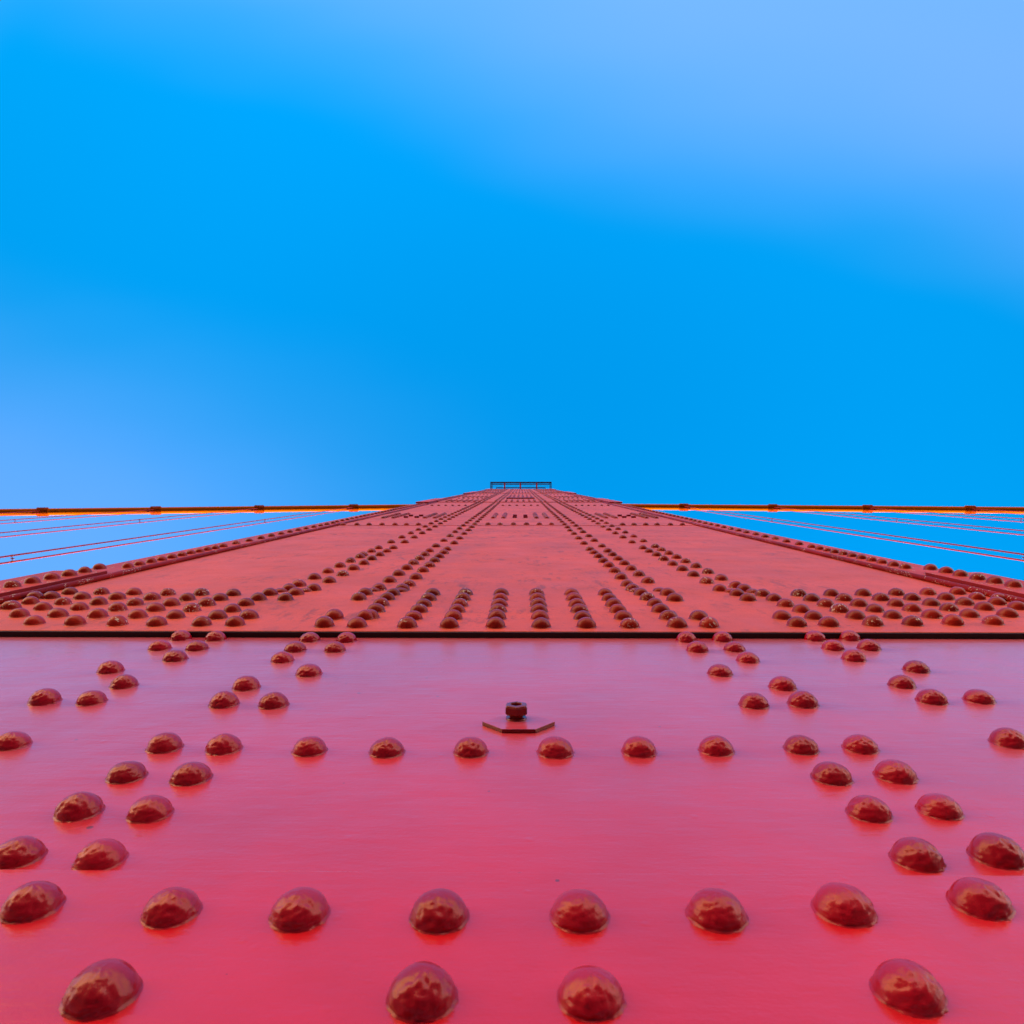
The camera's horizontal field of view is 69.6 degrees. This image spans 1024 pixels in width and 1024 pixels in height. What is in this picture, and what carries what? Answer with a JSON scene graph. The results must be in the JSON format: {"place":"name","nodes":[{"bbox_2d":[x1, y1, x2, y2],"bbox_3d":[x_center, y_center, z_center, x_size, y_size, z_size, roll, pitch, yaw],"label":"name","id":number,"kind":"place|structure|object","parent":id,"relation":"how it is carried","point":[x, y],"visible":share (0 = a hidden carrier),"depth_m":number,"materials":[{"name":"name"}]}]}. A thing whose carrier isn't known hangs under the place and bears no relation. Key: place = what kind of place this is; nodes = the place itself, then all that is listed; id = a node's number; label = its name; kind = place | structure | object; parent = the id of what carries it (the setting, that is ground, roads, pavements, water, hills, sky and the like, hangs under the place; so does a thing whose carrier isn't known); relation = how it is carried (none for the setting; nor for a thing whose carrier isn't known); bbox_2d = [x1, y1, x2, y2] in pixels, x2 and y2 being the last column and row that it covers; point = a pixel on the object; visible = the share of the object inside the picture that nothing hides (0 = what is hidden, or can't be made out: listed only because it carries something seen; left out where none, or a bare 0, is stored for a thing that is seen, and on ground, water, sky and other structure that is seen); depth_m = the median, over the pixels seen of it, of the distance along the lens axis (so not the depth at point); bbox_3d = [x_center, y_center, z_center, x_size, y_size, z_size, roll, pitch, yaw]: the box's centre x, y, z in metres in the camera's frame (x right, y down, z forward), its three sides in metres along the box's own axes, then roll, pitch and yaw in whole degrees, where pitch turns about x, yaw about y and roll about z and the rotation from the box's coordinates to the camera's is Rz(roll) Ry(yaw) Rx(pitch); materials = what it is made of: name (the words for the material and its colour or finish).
{"place":"outdoors","nodes":[
{"label":"outdoors","id":0,"kind":"place"},
{"bbox_2d":[0,482,1023,1023],"bbox_3d":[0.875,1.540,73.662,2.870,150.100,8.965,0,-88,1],"label":"bridge tower","id":1,"kind":"structure","parent":0,"point":[518,756],"depth_m":0.76,"materials":[{"name":"metal"}]},
{"bbox_2d":[0,503,1023,516],"bbox_3d":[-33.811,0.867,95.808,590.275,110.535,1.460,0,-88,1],"label":"cable","id":2,"kind":"object","parent":1,"relation":"attached to","point":[160,510],"visible":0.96,"depth_m":129.57,"materials":[{"name":"paint"}]},
{"bbox_2d":[0,511,39,515],"bbox_3d":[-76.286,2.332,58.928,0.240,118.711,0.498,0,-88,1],"label":"suspender","id":3,"kind":"object","parent":2,"relation":"hanging from","point":[19,514],"visible":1,"depth_m":113.14,"materials":[{"name":"metal"}]},
{"bbox_2d":[0,509,153,523],"bbox_3d":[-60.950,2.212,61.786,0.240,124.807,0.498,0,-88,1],"label":"suspender","id":4,"kind":"object","parent":2,"relation":"hanging from","point":[72,515],"visible":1,"depth_m":100.91,"materials":[{"name":"metal"}]},
{"bbox_2d":[0,508,257,537],"bbox_3d":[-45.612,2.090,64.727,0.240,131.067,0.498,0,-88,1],"label":"suspender","id":5,"kind":"object","parent":2,"relation":"hanging from","point":[115,521],"visible":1,"depth_m":83.07,"materials":[{"name":"metal"}]},
{"bbox_2d":[0,507,351,563],"bbox_3d":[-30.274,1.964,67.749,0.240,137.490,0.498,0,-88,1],"label":"suspender","id":6,"kind":"object","parent":2,"relation":"hanging from","point":[12,558],"visible":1,"depth_m":58.86,"materials":[{"name":"metal"}]},
{"bbox_2d":[684,506,1023,561],"bbox_3d":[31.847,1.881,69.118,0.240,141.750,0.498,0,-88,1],"label":"suspender","id":7,"kind":"object","parent":2,"relation":"hanging from","point":[882,538],"visible":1,"depth_m":61.12,"materials":[{"name":"metal"}]},
{"bbox_2d":[774,507,1023,534],"bbox_3d":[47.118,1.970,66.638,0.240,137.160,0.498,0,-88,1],"label":"suspender","id":8,"kind":"object","parent":2,"relation":"hanging from","point":[911,520],"visible":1,"depth_m":86.13,"materials":[{"name":"metal"}]},
{"bbox_2d":[871,508,1022,521],"bbox_3d":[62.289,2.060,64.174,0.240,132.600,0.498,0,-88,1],"label":"suspender","id":9,"kind":"object","parent":2,"relation":"hanging from","point":[952,516],"visible":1,"depth_m":104.32,"materials":[{"name":"metal"}]},
{"bbox_2d":[975,509,1023,514],"bbox_3d":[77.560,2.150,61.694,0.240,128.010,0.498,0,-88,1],"label":"suspender","id":10,"kind":"object","parent":2,"relation":"hanging from","point":[999,512],"visible":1,"depth_m":118.42,"materials":[{"name":"metal"}]},
{"bbox_2d":[0,0,1023,580],"label":"sky","id":11,"kind":"structure","parent":0,"point":[253,252],"materials":[{"name":"blue"}]}
]}

